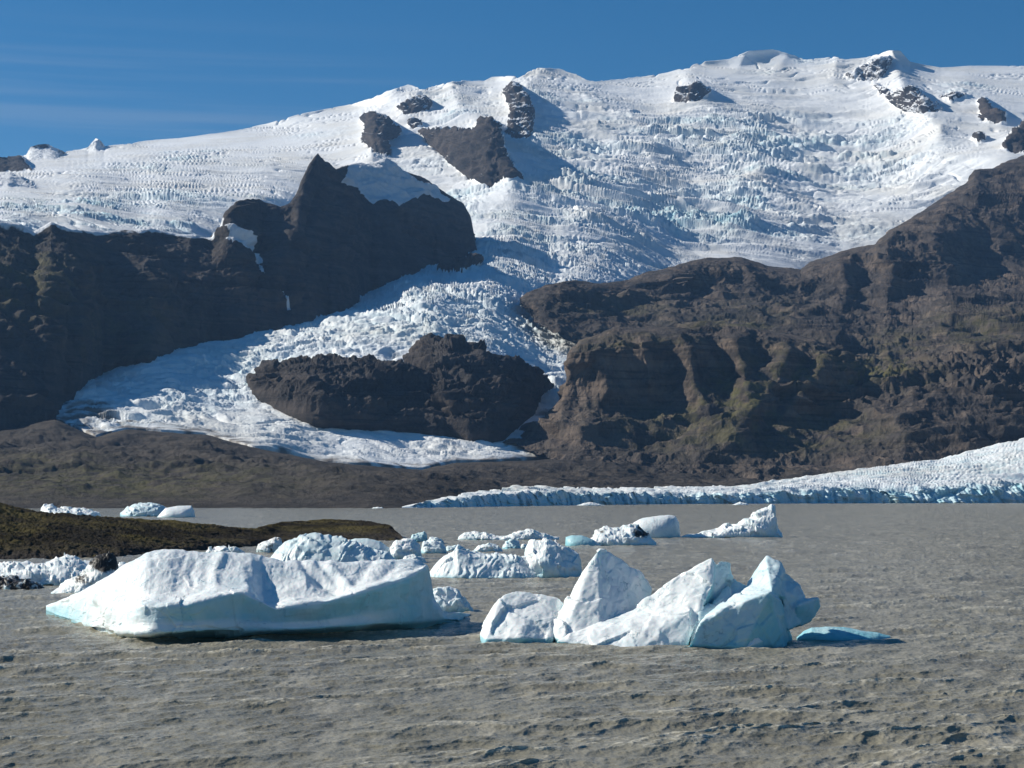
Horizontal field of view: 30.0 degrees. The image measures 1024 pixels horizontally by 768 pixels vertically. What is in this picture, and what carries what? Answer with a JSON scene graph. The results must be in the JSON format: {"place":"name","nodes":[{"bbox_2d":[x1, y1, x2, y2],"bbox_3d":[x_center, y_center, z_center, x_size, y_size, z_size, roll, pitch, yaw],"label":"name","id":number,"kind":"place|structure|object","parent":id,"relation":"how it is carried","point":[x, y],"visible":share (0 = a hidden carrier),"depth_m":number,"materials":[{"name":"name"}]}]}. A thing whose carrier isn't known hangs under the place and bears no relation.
{"place":"outdoors","nodes":[
{"label":"outdoors","id":0,"kind":"place"},
{"bbox_2d":[0,502,403,559],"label":"islet","id":1,"kind":"object","parent":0,"point":[25,533],"visible":0.83,"depth_m":285.44,"materials":[{"name":"brown soil"}]},
{"bbox_2d":[0,153,476,429],"bbox_3d":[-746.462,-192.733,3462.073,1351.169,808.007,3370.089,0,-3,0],"label":"mountain","id":2,"kind":"structure","parent":0,"point":[79,309],"depth_m":3217.16,"materials":[{"name":"stone"}]},
{"bbox_2d":[246,353,456,437],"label":"rock island","id":3,"kind":"object","parent":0,"point":[368,392],"visible":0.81,"depth_m":2646.61,"materials":[{"name":"stone"}]},
{"bbox_2d":[0,420,846,507],"bbox_3d":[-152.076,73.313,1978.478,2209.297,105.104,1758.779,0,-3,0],"label":"ground","id":4,"kind":"structure","parent":0,"point":[57,464],"depth_m":1643.27,"materials":[{"name":"brown soil"}]},
{"bbox_2d":[402,332,553,442],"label":"rock island","id":5,"kind":"object","parent":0,"point":[478,391],"visible":0.79,"depth_m":2741.27,"materials":[{"name":"brown stone"}]},
{"bbox_2d":[0,503,1023,767],"bbox_3d":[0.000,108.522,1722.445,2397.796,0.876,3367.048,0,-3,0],"label":"lake","id":6,"kind":"structure","parent":0,"point":[934,591],"depth_m":85.21,"materials":[{"name":"liquid"}]},
{"bbox_2d":[0,575,44,589],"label":"iceberg","id":7,"kind":"object","parent":6,"relation":"on","point":[12,582],"visible":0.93,"depth_m":162.46,"materials":[{"name":"ice"}]},
{"bbox_2d":[0,553,89,585],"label":"iceberg","id":8,"kind":"object","parent":6,"relation":"on","point":[56,571],"visible":0.56,"depth_m":171.07,"materials":[{"name":"white ice"}]},
{"bbox_2d":[41,504,100,515],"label":"iceberg","id":9,"kind":"object","parent":6,"relation":"on","point":[49,508],"visible":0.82,"depth_m":733.69,"materials":[{"name":"white ice"}]},
{"bbox_2d":[51,550,118,593],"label":"iceberg","id":10,"kind":"object","parent":6,"relation":"on","point":[100,567],"visible":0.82,"depth_m":156.50,"materials":[{"name":"white ice"}]},
{"bbox_2d":[120,502,194,517],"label":"iceberg","id":11,"kind":"object","parent":6,"relation":"on","point":[150,509],"visible":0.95,"depth_m":729.75,"materials":[{"name":"white ice"}]},
{"bbox_2d":[206,546,244,552],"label":"iceberg","id":12,"kind":"object","parent":6,"relation":"on","point":[224,549],"visible":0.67,"depth_m":258.02,"materials":[{"name":"white ice"}]},
{"bbox_2d":[46,549,469,638],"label":"iceberg","id":13,"kind":"object","parent":6,"relation":"on","point":[179,593],"visible":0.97,"depth_m":110.30,"materials":[{"name":"white ice"}]},
{"bbox_2d":[256,537,282,552],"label":"iceberg","id":14,"kind":"object","parent":6,"relation":"on","point":[271,545],"visible":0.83,"depth_m":266.77,"materials":[{"name":"white ice"}]},
{"bbox_2d":[270,532,394,561],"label":"iceberg","id":15,"kind":"object","parent":6,"relation":"on","point":[315,546],"visible":0.75,"depth_m":219.36,"materials":[{"name":"white ice"}]},
{"bbox_2d":[351,538,389,551],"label":"iceberg","id":16,"kind":"object","parent":6,"relation":"on","point":[375,544],"visible":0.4,"depth_m":242.68,"materials":[{"name":"white ice"}]},
{"bbox_2d":[389,538,421,559],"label":"iceberg","id":17,"kind":"object","parent":6,"relation":"on","point":[401,549],"visible":0.69,"depth_m":241.91,"materials":[{"name":"white ice"}]},
{"bbox_2d":[403,554,426,562],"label":"iceberg","id":18,"kind":"object","parent":6,"relation":"on","point":[420,558],"visible":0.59,"depth_m":227.67,"materials":[{"name":"white ice"}]},
{"bbox_2d":[411,531,427,541],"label":"iceberg","id":19,"kind":"object","parent":6,"relation":"on","point":[420,537],"visible":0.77,"depth_m":333.50,"materials":[{"name":"white ice"}]},
{"bbox_2d":[421,539,446,553],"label":"iceberg","id":20,"kind":"object","parent":6,"relation":"on","point":[431,546],"visible":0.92,"depth_m":266.87,"materials":[{"name":"white ice"}]},
{"bbox_2d":[427,537,443,543],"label":"iceberg","id":21,"kind":"object","parent":6,"relation":"on","point":[437,539],"visible":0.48,"depth_m":319.84,"materials":[{"name":"white ice"}]},
{"bbox_2d":[446,545,456,550],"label":"iceberg","id":22,"kind":"object","parent":6,"relation":"on","point":[449,548],"visible":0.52,"depth_m":276.24,"materials":[{"name":"white ice"}]},
{"bbox_2d":[433,586,473,611],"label":"iceberg","id":23,"kind":"object","parent":6,"relation":"on","point":[449,599],"visible":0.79,"depth_m":131.35,"materials":[{"name":"white ice"}]},
{"bbox_2d":[474,543,501,551],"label":"iceberg","id":24,"kind":"object","parent":6,"relation":"on","point":[487,547],"visible":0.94,"depth_m":271.33,"materials":[{"name":"white ice"}]},
{"bbox_2d":[430,538,581,578],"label":"iceberg","id":25,"kind":"object","parent":6,"relation":"on","point":[546,558],"visible":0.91,"depth_m":187.41,"materials":[{"name":"white ice"}]},
{"bbox_2d":[457,529,558,539],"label":"iceberg","id":26,"kind":"object","parent":6,"relation":"on","point":[527,534],"visible":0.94,"depth_m":345.17,"materials":[{"name":"white ice"}]},
{"bbox_2d":[502,539,520,548],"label":"iceberg","id":27,"kind":"object","parent":6,"relation":"on","point":[511,543],"visible":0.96,"depth_m":287.05,"materials":[{"name":"white ice"}]},
{"bbox_2d":[480,591,562,643],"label":"iceberg","id":28,"kind":"object","parent":6,"relation":"on","point":[520,617],"visible":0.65,"depth_m":105.14,"materials":[{"name":"white ice"}]},
{"bbox_2d":[579,502,604,505],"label":"ice floe","id":29,"kind":"object","parent":6,"relation":"on","point":[590,504],"visible":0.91,"depth_m":1517.97,"materials":[{"name":"white ice"}]},
{"bbox_2d":[565,515,679,545],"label":"iceberg","id":30,"kind":"object","parent":6,"relation":"on","point":[643,531],"visible":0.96,"depth_m":308.86,"materials":[{"name":"white ice"}]},
{"bbox_2d":[553,549,819,648],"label":"iceberg","id":31,"kind":"object","parent":6,"relation":"on","point":[710,603],"visible":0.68,"depth_m":104.12,"materials":[{"name":"white ice"}]},
{"bbox_2d":[681,504,782,537],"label":"iceberg","id":32,"kind":"object","parent":6,"relation":"on","point":[761,522],"visible":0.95,"depth_m":366.41,"materials":[{"name":"white ice"}]},
{"bbox_2d":[733,502,747,504],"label":"ice floe","id":33,"kind":"object","parent":6,"relation":"on","point":[740,503],"visible":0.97,"depth_m":1613.59,"materials":[{"name":"white ice"}]},
{"bbox_2d":[797,627,889,640],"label":"iceberg","id":34,"kind":"object","parent":6,"relation":"on","point":[833,633],"visible":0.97,"depth_m":106.16,"materials":[{"name":"ice"}]},
{"bbox_2d":[0,50,1023,469],"bbox_3d":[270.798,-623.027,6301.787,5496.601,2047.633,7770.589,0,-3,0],"label":"glacier","id":35,"kind":"object","parent":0,"point":[774,158],"visible":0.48,"depth_m":5955.56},
{"bbox_2d":[0,155,31,171],"bbox_3d":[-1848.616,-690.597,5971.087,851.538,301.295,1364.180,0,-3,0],"label":"rock outcrop","id":36,"kind":"object","parent":35,"relation":"on","point":[17,163],"visible":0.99,"depth_m":6054.96,"materials":[{"name":"grey stone"}]},
{"bbox_2d":[0,173,33,187],"bbox_3d":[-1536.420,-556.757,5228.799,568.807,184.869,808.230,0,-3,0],"label":"rock outcrop","id":37,"kind":"object","parent":35,"relation":"on","point":[7,180],"visible":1,"depth_m":5071.57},
{"bbox_2d":[24,144,64,160],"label":"rock outcrop","id":38,"kind":"object","parent":35,"relation":"on","point":[41,151],"visible":1,"depth_m":6791.27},
{"bbox_2d":[84,139,104,150],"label":"rock outcrop","id":39,"kind":"object","parent":35,"relation":"on","point":[97,144],"visible":1,"depth_m":7184.86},
{"bbox_2d":[359,111,401,154],"bbox_3d":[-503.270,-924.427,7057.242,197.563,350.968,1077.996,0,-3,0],"label":"rock outcrop","id":40,"kind":"object","parent":35,"relation":"on","point":[378,132],"visible":1,"depth_m":6739.85,"materials":[{"name":"grey stone"}]},
{"bbox_2d":[396,95,432,114],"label":"rock outcrop","id":41,"kind":"object","parent":35,"relation":"on","point":[415,104],"visible":1,"depth_m":7504.57,"materials":[{"name":"grey stone"}]},
{"bbox_2d":[407,116,422,128],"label":"rock outcrop","id":42,"kind":"object","parent":35,"relation":"on","point":[413,122],"visible":0.98,"depth_m":7177.96,"materials":[{"name":"grey stone"}]},
{"bbox_2d":[437,253,483,272],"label":"rock outcrop","id":43,"kind":"object","parent":35,"relation":"on","point":[449,263],"visible":1,"depth_m":3999.02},
{"bbox_2d":[418,116,523,187],"bbox_3d":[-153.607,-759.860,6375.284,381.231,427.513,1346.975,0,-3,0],"label":"rock outcrop","id":44,"kind":"object","parent":35,"relation":"on","point":[478,152],"visible":0.99,"depth_m":6080.85,"materials":[{"name":"grey stone"}]},
{"bbox_2d":[502,81,534,138],"bbox_3d":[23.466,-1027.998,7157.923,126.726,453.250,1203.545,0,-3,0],"label":"rock outcrop","id":45,"kind":"object","parent":35,"relation":"on","point":[520,122],"visible":0.98,"depth_m":6982.43,"materials":[{"name":"grey stone"}]},
{"bbox_2d":[673,80,710,102],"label":"rock outcrop","id":46,"kind":"object","parent":35,"relation":"on","point":[696,90],"visible":0.99,"depth_m":7734.64,"materials":[{"name":"grey stone"}]},
{"bbox_2d":[845,55,892,80],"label":"rock outcrop","id":47,"kind":"object","parent":35,"relation":"on","point":[874,69],"visible":1,"depth_m":8235.72,"materials":[{"name":"grey stone"}]},
{"bbox_2d":[873,83,888,93],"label":"rock outcrop","id":48,"kind":"object","parent":35,"relation":"on","point":[882,89],"visible":1,"depth_m":7914.98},
{"bbox_2d":[885,85,942,113],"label":"rock outcrop","id":49,"kind":"object","parent":35,"relation":"on","point":[910,98],"visible":1,"depth_m":7454.14,"materials":[{"name":"grey stone"}]},
{"bbox_2d":[938,91,969,100],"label":"rock outcrop","id":50,"kind":"object","parent":35,"relation":"on","point":[952,94],"visible":1,"depth_m":7705.96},
{"bbox_2d":[972,131,986,141],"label":"rock outcrop","id":51,"kind":"object","parent":35,"relation":"on","point":[978,135],"visible":1,"depth_m":6781.01,"materials":[{"name":"grey stone"}]},
{"bbox_2d":[977,97,1005,123],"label":"rock outcrop","id":52,"kind":"object","parent":35,"relation":"on","point":[990,113],"visible":0.99,"depth_m":7233.45,"materials":[{"name":"grey stone"}]},
{"bbox_2d":[1002,121,1023,153],"bbox_3d":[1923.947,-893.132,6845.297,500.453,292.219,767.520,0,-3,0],"label":"rock outcrop","id":53,"kind":"object","parent":35,"relation":"on","point":[1013,142],"visible":1,"depth_m":6522.88,"materials":[{"name":"grey stone"}]},
{"bbox_2d":[0,0,1023,156],"label":"sky","id":54,"kind":"structure","parent":0,"point":[74,73],"materials":[{"name":"blue"}]},
{"bbox_2d":[402,438,1023,507],"bbox_3d":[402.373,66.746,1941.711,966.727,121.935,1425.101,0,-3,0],"label":"glacier front","id":55,"kind":"object","parent":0,"point":[994,473],"visible":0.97,"depth_m":1988.37,"materials":[{"name":"white ice"}]},
{"bbox_2d":[504,320,1023,480],"bbox_3d":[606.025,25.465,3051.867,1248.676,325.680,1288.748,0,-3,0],"label":"cliff","id":56,"kind":"structure","parent":0,"point":[736,400],"depth_m":2712.02,"materials":[{"name":"brown stone"}]},
{"bbox_2d":[520,155,1023,375],"bbox_3d":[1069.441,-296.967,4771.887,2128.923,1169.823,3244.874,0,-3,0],"label":"mountain","id":57,"kind":"structure","parent":0,"point":[947,269],"depth_m":3932.62,"materials":[{"name":"brown stone"}]}
]}

